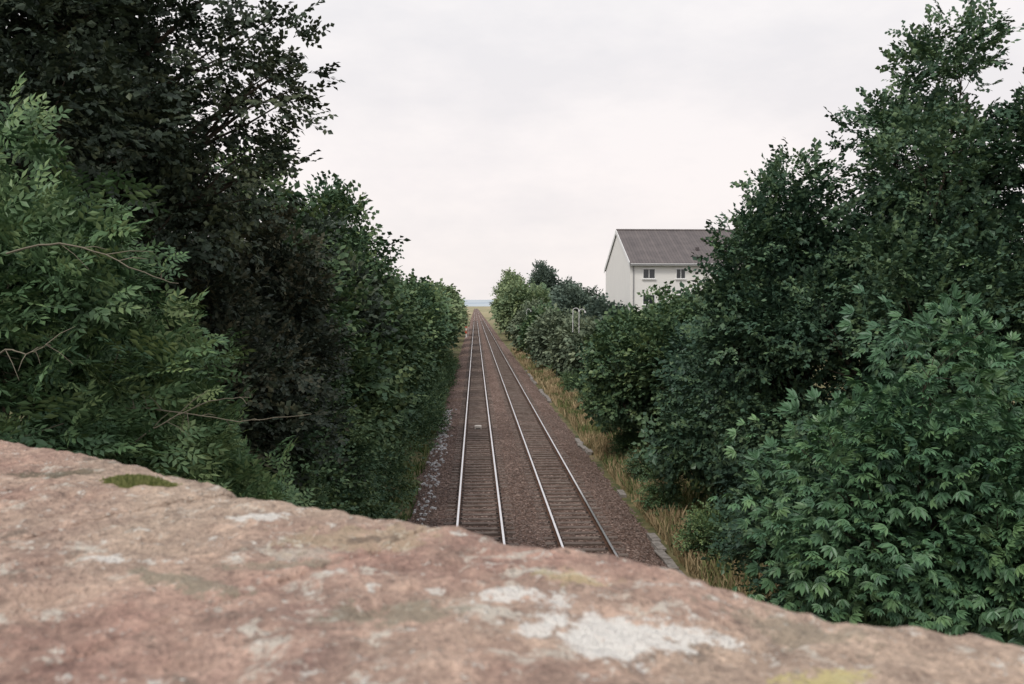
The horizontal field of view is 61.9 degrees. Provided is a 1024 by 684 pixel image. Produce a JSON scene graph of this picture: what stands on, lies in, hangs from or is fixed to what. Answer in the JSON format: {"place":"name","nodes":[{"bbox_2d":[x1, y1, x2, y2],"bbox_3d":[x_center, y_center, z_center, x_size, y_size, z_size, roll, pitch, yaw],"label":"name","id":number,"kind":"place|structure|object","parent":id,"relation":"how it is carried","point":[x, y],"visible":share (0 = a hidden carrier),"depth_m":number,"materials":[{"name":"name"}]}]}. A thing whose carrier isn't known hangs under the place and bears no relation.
{"place":"outdoors","nodes":[
{"label":"outdoors","id":0,"kind":"place"},
{"bbox_2d":[464,302,491,305],"bbox_3d":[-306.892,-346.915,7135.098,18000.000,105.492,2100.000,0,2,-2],"label":"hills","id":1,"kind":"structure","parent":0,"point":[479,304],"depth_m":6591.56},
{"bbox_2d":[464,300,493,302],"bbox_3d":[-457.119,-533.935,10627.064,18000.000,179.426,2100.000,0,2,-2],"label":"hills","id":2,"kind":"structure","parent":0,"point":[471,301],"depth_m":10242.38,"materials":[{"name":"blue"}]},
{"bbox_2d":[10,306,1023,637],"bbox_3d":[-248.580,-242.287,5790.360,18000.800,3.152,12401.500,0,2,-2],"label":"ground","id":3,"kind":"structure","parent":0,"point":[486,312],"depth_m":43.17,"materials":[{"name":"brown soil"}]},
{"bbox_2d":[6,25,232,423],"bbox_3d":[-13.583,-3.074,24.164,11.792,14.458,10.518,0,2,-2],"label":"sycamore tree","id":4,"kind":"object","parent":3,"relation":"on","point":[169,47],"depth_m":24.67,"materials":[{"name":"green plant"}]},
{"bbox_2d":[0,73,255,490],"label":"ash tree","id":5,"kind":"object","parent":3,"relation":"on","point":[64,280],"visible":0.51,"depth_m":9.91,"materials":[{"name":"green plant"}]},
{"bbox_2d":[0,0,344,412],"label":"sycamore tree","id":6,"kind":"object","parent":3,"relation":"on","point":[94,64],"visible":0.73,"depth_m":14.75,"materials":[{"name":"green plant"}]},
{"bbox_2d":[19,317,346,509],"bbox_3d":[-5.236,3.118,12.371,5.872,7.889,5.462,0,2,-2],"label":"elder bush","id":7,"kind":"object","parent":3,"relation":"on","point":[243,477],"visible":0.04,"depth_m":12.20,"materials":[{"name":"green plant"}]},
{"bbox_2d":[26,159,348,494],"bbox_3d":[-6.407,1.325,17.248,6.404,10.253,6.703,0,2,-2],"label":"copper beech tree","id":8,"kind":"object","parent":3,"relation":"on","point":[236,306],"visible":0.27,"depth_m":16.53,"materials":[{"name":"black plant"}]},
{"bbox_2d":[184,133,372,403],"bbox_3d":[-8.691,-0.702,27.810,7.978,12.116,7.728,0,2,-2],"label":"ash tree","id":9,"kind":"object","parent":3,"relation":"on","point":[346,314],"visible":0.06,"depth_m":27.67,"materials":[{"name":"green plant"}]},
{"bbox_2d":[220,196,370,514],"bbox_3d":[-6.565,1.338,23.041,5.580,10.230,6.671,0,2,-2],"label":"copper beech tree","id":10,"kind":"object","parent":3,"relation":"on","point":[288,277],"visible":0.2,"depth_m":21.79,"materials":[{"name":"green plant"}]},
{"bbox_2d":[221,344,369,515],"bbox_3d":[-5.631,3.245,17.948,5.590,7.351,6.640,0,2,-2],"label":"hawthorn tree","id":11,"kind":"object","parent":3,"relation":"on","point":[322,487],"visible":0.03,"depth_m":17.38,"materials":[{"name":"green plant"}]},
{"bbox_2d":[282,204,408,377],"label":"hawthorn tree","id":12,"kind":"object","parent":3,"relation":"on","point":[371,315],"visible":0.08,"depth_m":33.43,"materials":[{"name":"green plant"}]},
{"bbox_2d":[290,170,416,335],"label":"ash tree","id":13,"kind":"object","parent":3,"relation":"on","point":[343,201],"visible":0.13,"depth_m":40.97,"materials":[{"name":"green plant"}]},
{"bbox_2d":[308,335,400,519],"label":"hawthorn tree","id":14,"kind":"object","parent":3,"relation":"on","point":[356,435],"visible":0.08,"depth_m":22.93,"materials":[{"name":"green plant"}]},
{"bbox_2d":[310,260,416,469],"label":"hawthorn tree","id":15,"kind":"object","parent":3,"relation":"on","point":[372,385],"visible":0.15,"depth_m":29.40,"materials":[{"name":"green plant"}]},
{"bbox_2d":[342,267,429,454],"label":"hawthorn tree","id":16,"kind":"object","parent":3,"relation":"on","point":[398,407],"visible":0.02,"depth_m":36.64,"materials":[{"name":"green plant"}]},
{"bbox_2d":[355,222,427,362],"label":"ash tree","id":17,"kind":"object","parent":3,"relation":"on","point":[380,246],"depth_m":52.70,"materials":[{"name":"green plant"}]},
{"bbox_2d":[339,350,462,520],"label":"bank undergrowth","id":18,"kind":"object","parent":3,"relation":"on","point":[430,410],"visible":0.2,"depth_m":43.74,"materials":[{"name":"green plant"}]},
{"bbox_2d":[371,271,438,428],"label":"hawthorn tree","id":19,"kind":"object","parent":3,"relation":"on","point":[406,322],"visible":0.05,"depth_m":46.00,"materials":[{"name":"green plant"}]},
{"bbox_2d":[384,268,439,386],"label":"hawthorn tree","id":20,"kind":"object","parent":3,"relation":"on","point":[423,376],"visible":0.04,"depth_m":59.13,"materials":[{"name":"green plant"}]},
{"bbox_2d":[379,357,458,519],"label":"green grass","id":21,"kind":"structure","parent":3,"relation":"on","point":[425,448],"depth_m":40.36,"materials":[{"name":"green plant"}]},
{"bbox_2d":[404,285,451,375],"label":"hawthorn tree","id":22,"kind":"object","parent":3,"relation":"on","point":[440,336],"visible":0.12,"depth_m":68.11,"materials":[{"name":"green plant"}]},
{"bbox_2d":[399,275,459,360],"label":"hawthorn tree","id":23,"kind":"object","parent":3,"relation":"on","point":[436,304],"visible":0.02,"depth_m":88.32,"materials":[{"name":"green plant"}]},
{"bbox_2d":[406,283,452,365],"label":"hawthorn tree","id":24,"kind":"object","parent":3,"relation":"on","point":[425,295],"visible":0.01,"depth_m":77.41,"materials":[{"name":"green plant"}]},
{"bbox_2d":[418,275,465,351],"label":"hawthorn tree","id":25,"kind":"object","parent":3,"relation":"on","point":[452,316],"visible":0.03,"depth_m":101.28,"materials":[{"name":"green plant"}]},
{"bbox_2d":[428,280,464,351],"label":"hawthorn tree","id":26,"kind":"object","parent":3,"relation":"on","point":[451,307],"visible":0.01,"depth_m":116.16,"materials":[{"name":"green plant"}]},
{"bbox_2d":[429,278,466,348],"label":"hawthorn tree","id":27,"kind":"object","parent":3,"relation":"on","point":[448,290],"visible":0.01,"depth_m":134.09,"materials":[{"name":"green plant"}]},
{"bbox_2d":[433,283,467,337],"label":"hawthorn tree","id":28,"kind":"object","parent":3,"relation":"on","point":[457,300],"depth_m":156.10,"materials":[{"name":"green plant"}]},
{"bbox_2d":[439,283,470,331],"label":"hawthorn tree","id":29,"kind":"object","parent":3,"relation":"on","point":[462,305],"visible":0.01,"depth_m":212.45,"materials":[{"name":"green plant"}]},
{"bbox_2d":[454,295,469,331],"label":"hawthorn tree","id":30,"kind":"object","parent":3,"relation":"on","point":[466,322],"visible":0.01,"depth_m":182.71,"materials":[{"name":"green plant"}]},
{"bbox_2d":[487,267,523,313],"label":"poplar tree","id":31,"kind":"object","parent":3,"relation":"on","point":[502,281],"visible":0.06,"depth_m":278.51,"materials":[{"name":"green plant"}]},
{"bbox_2d":[488,270,524,333],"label":"poplar tree","id":32,"kind":"object","parent":3,"relation":"on","point":[507,279],"visible":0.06,"depth_m":233.57,"materials":[{"name":"green plant"}]},
{"bbox_2d":[0,440,1023,683],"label":"stone bridge","id":33,"kind":"structure","parent":3,"relation":"on","point":[187,581],"depth_m":0.83,"materials":[{"name":"stone"}]},
{"bbox_2d":[99,473,181,487],"bbox_3d":[-0.602,0.232,1.367,0.160,0.039,0.066,1,3,27],"label":"moss cushion","id":34,"kind":"object","parent":33,"relation":"on","point":[126,480],"visible":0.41,"depth_m":1.36,"materials":[{"name":"green plant"}]},
{"bbox_2d":[491,276,536,339],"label":"poplar tree","id":35,"kind":"object","parent":3,"relation":"on","point":[515,294],"visible":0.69,"depth_m":187.59,"materials":[{"name":"green plant"}]},
{"bbox_2d":[507,295,544,352],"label":"willow bush","id":36,"kind":"object","parent":3,"relation":"on","point":[518,320],"visible":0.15,"depth_m":131.30,"materials":[{"name":"green plant"}]},
{"bbox_2d":[515,300,561,356],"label":"hawthorn tree","id":37,"kind":"object","parent":3,"relation":"on","point":[530,319],"visible":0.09,"depth_m":113.50,"materials":[{"name":"green plant"}]},
{"bbox_2d":[528,280,552,304],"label":"poplar tree","id":38,"kind":"object","parent":3,"relation":"on","point":[541,291],"visible":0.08,"depth_m":198.39,"materials":[{"name":"green plant"}]},
{"bbox_2d":[526,259,558,290],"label":"poplar tree","id":39,"kind":"object","parent":3,"relation":"on","point":[546,276],"visible":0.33,"depth_m":232.86,"materials":[{"name":"green plant"}]},
{"bbox_2d":[407,309,679,567],"bbox_3d":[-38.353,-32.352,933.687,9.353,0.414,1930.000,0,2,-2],"label":"ballast bed","id":40,"kind":"object","parent":3,"relation":"on","point":[455,398],"visible":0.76,"depth_m":36.99,"materials":[{"name":"brown gravel"}]},
{"bbox_2d":[412,409,456,524],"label":"pale stones","id":41,"kind":"object","parent":40,"relation":"on","point":[431,476],"visible":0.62,"depth_m":38.53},
{"bbox_2d":[444,314,518,545],"bbox_3d":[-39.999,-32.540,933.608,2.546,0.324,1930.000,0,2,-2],"label":"railway track","id":42,"kind":"structure","parent":40,"relation":"on","point":[471,402],"depth_m":43.41,"materials":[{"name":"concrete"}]},
{"bbox_2d":[477,311,628,556],"bbox_3d":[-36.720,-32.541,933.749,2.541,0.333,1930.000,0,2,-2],"label":"railway track","id":43,"kind":"structure","parent":40,"relation":"on","point":[520,404],"depth_m":39.56,"materials":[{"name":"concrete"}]},
{"bbox_2d":[525,370,685,575],"bbox_3d":[3.678,5.555,53.497,0.677,0.248,96.979,0,2,-2],"label":"concrete cable trough","id":44,"kind":"object","parent":40,"relation":"on","point":[657,545],"visible":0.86,"depth_m":28.20,"materials":[{"name":"grey concrete"}]},
{"bbox_2d":[524,303,579,366],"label":"willow bush","id":45,"kind":"object","parent":3,"relation":"on","point":[536,338],"visible":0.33,"depth_m":98.03,"materials":[{"name":"green plant"}]},
{"bbox_2d":[545,276,589,305],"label":"hawthorn tree","id":46,"kind":"object","parent":3,"relation":"on","point":[555,291],"visible":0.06,"depth_m":139.17,"materials":[{"name":"green plant"}]},
{"bbox_2d":[541,306,596,375],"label":"willow bush","id":47,"kind":"object","parent":3,"relation":"on","point":[554,344],"visible":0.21,"depth_m":85.34,"materials":[{"name":"green plant"}]},
{"bbox_2d":[551,280,595,317],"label":"hawthorn tree","id":48,"kind":"object","parent":3,"relation":"on","point":[568,297],"visible":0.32,"depth_m":117.12,"materials":[{"name":"green plant"}]},
{"bbox_2d":[559,371,587,392],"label":"bramble bush","id":49,"kind":"object","parent":3,"relation":"on","point":[570,383],"visible":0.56,"depth_m":72.06,"materials":[{"name":"green plant"}]},
{"bbox_2d":[556,315,608,377],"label":"willow bush","id":50,"kind":"object","parent":3,"relation":"on","point":[571,358],"visible":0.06,"depth_m":73.51,"materials":[{"name":"green plant"}]},
{"bbox_2d":[573,384,607,412],"bbox_3d":[5.795,3.966,60.348,2.867,2.562,2.620,-1,3,-26],"label":"bramble bush","id":51,"kind":"object","parent":3,"relation":"on","point":[580,396],"visible":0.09,"depth_m":60.31,"materials":[{"name":"green plant"}]},
{"bbox_2d":[581,285,605,302],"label":"poplar tree","id":52,"kind":"object","parent":3,"relation":"on","point":[593,291],"visible":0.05,"depth_m":238.76,"materials":[{"name":"green plant"}]},
{"bbox_2d":[580,293,627,320],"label":"hawthorn tree","id":53,"kind":"object","parent":3,"relation":"on","point":[599,309],"visible":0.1,"depth_m":91.36,"materials":[{"name":"green plant"}]},
{"bbox_2d":[593,407,622,434],"bbox_3d":[5.901,4.638,49.565,2.693,2.581,2.584,0,2,-2],"label":"bramble bush","id":54,"kind":"object","parent":3,"relation":"on","point":[606,430],"visible":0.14,"depth_m":49.22,"materials":[{"name":"green plant"}]},
{"bbox_2d":[580,302,644,367],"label":"hawthorn tree","id":55,"kind":"object","parent":3,"relation":"on","point":[604,322],"visible":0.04,"depth_m":63.19,"materials":[{"name":"green plant"}]},
{"bbox_2d":[527,354,697,468],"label":"bank undergrowth","id":56,"kind":"object","parent":3,"relation":"on","point":[566,373],"visible":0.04,"depth_m":72.04,"materials":[{"name":"green plant"}]},
{"bbox_2d":[607,427,647,457],"bbox_3d":[5.800,5.133,42.596,2.104,2.026,2.298,0,2,-2],"label":"bramble bush","id":57,"kind":"object","parent":3,"relation":"on","point":[634,437],"visible":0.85,"depth_m":42.33,"materials":[{"name":"green plant"}]},
{"bbox_2d":[569,280,702,443],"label":"hornbeam tree","id":58,"kind":"object","parent":3,"relation":"on","point":[635,351],"visible":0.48,"depth_m":41.18,"materials":[{"name":"green plant"}]},
{"bbox_2d":[621,442,673,484],"bbox_3d":[5.836,5.405,36.717,2.600,2.299,2.058,2,3,37],"label":"bramble bush","id":59,"kind":"object","parent":3,"relation":"on","point":[637,466],"visible":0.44,"depth_m":36.61,"materials":[{"name":"green plant"}]},
{"bbox_2d":[620,304,687,364],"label":"hawthorn tree","id":60,"kind":"object","parent":3,"relation":"on","point":[654,313],"depth_m":52.13,"materials":[{"name":"green plant"}]},
{"bbox_2d":[511,348,799,608],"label":"dry grass","id":61,"kind":"structure","parent":3,"relation":"on","point":[600,449],"depth_m":35.55,"materials":[{"name":"beige plant"}]},
{"bbox_2d":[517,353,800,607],"bbox_3d":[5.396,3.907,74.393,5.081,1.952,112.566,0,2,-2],"label":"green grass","id":62,"kind":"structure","parent":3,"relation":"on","point":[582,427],"depth_m":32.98,"materials":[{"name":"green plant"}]},
{"bbox_2d":[634,459,689,515],"bbox_3d":[5.488,5.481,31.559,2.105,2.555,2.197,0,2,-2],"label":"bramble bush","id":63,"kind":"object","parent":3,"relation":"on","point":[652,490],"visible":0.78,"depth_m":31.32,"materials":[{"name":"green plant"}]},
{"bbox_2d":[606,235,741,316],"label":"walls","id":64,"kind":"structure","parent":3,"relation":"on","point":[619,278],"depth_m":90.71,"materials":[{"name":"white paint"}]},
{"bbox_2d":[642,269,686,305],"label":"windows","id":65,"kind":"structure","parent":64,"relation":"attached to","point":[648,274],"depth_m":90.52,"materials":[{"name":"white glass"}]},
{"bbox_2d":[631,264,724,308],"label":"gutter","id":66,"kind":"object","parent":64,"relation":"attached to","point":[655,264],"visible":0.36,"depth_m":89.98,"materials":[{"name":"grey plastic"}]},
{"bbox_2d":[605,229,753,270],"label":"roof","id":67,"kind":"structure","parent":64,"relation":"on","point":[660,245],"depth_m":94.80,"materials":[{"name":"tile"}]},
{"bbox_2d":[604,230,740,272],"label":"bargeboards","id":68,"kind":"object","parent":67,"relation":"attached to","point":[621,244],"visible":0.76,"depth_m":90.16,"materials":[{"name":"white wood"}]},
{"bbox_2d":[656,281,704,313],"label":"hawthorn tree","id":69,"kind":"object","parent":3,"relation":"on","point":[687,292],"visible":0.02,"depth_m":58.05,"materials":[{"name":"green plant"}]},
{"bbox_2d":[672,500,745,563],"bbox_3d":[6.062,5.983,26.070,2.437,2.353,2.388,0,2,-2],"label":"bramble bush","id":70,"kind":"object","parent":3,"relation":"on","point":[694,525],"visible":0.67,"depth_m":25.93,"materials":[{"name":"green plant"}]},
{"bbox_2d":[630,311,810,518],"bbox_3d":[7.726,2.528,30.402,7.008,7.798,7.261,0,2,-2],"label":"hawthorn tree","id":71,"kind":"object","parent":3,"relation":"on","point":[700,464],"visible":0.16,"depth_m":29.97,"materials":[{"name":"green plant"}]},
{"bbox_2d":[639,299,820,447],"bbox_3d":[9.370,1.494,36.545,7.430,7.969,6.742,0,2,-2],"label":"hawthorn tree","id":72,"kind":"object","parent":3,"relation":"on","point":[671,348],"visible":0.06,"depth_m":37.07,"materials":[{"name":"green plant"}]},
{"bbox_2d":[651,135,888,509],"bbox_3d":[7.199,0.626,22.998,6.223,12.177,6.859,2,3,35],"label":"maple tree","id":73,"kind":"object","parent":3,"relation":"on","point":[744,303],"visible":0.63,"depth_m":21.88,"materials":[{"name":"green plant"}]},
{"bbox_2d":[699,399,973,617],"bbox_3d":[6.920,4.132,17.915,5.508,6.088,4.881,0,2,-2],"label":"elder bush","id":74,"kind":"object","parent":3,"relation":"on","point":[758,493],"visible":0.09,"depth_m":17.85,"materials":[{"name":"green plant"}]},
{"bbox_2d":[706,283,1023,646],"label":"horse chestnut tree","id":75,"kind":"object","parent":3,"relation":"on","point":[958,570],"visible":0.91,"depth_m":12.82,"materials":[{"name":"green plant"}]},
{"bbox_2d":[767,0,1023,515],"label":"maple tree","id":76,"kind":"object","parent":3,"relation":"on","point":[928,240],"visible":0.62,"depth_m":19.68,"materials":[{"name":"green plant"}]},
{"bbox_2d":[921,67,1023,434],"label":"maple tree","id":77,"kind":"object","parent":3,"relation":"on","point":[1013,109],"visible":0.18,"depth_m":19.33,"materials":[{"name":"green plant"}]},
{"bbox_2d":[18,0,1023,299],"label":"sky","id":78,"kind":"structure","parent":0,"point":[489,136],"materials":[{"name":"white"}]}
]}

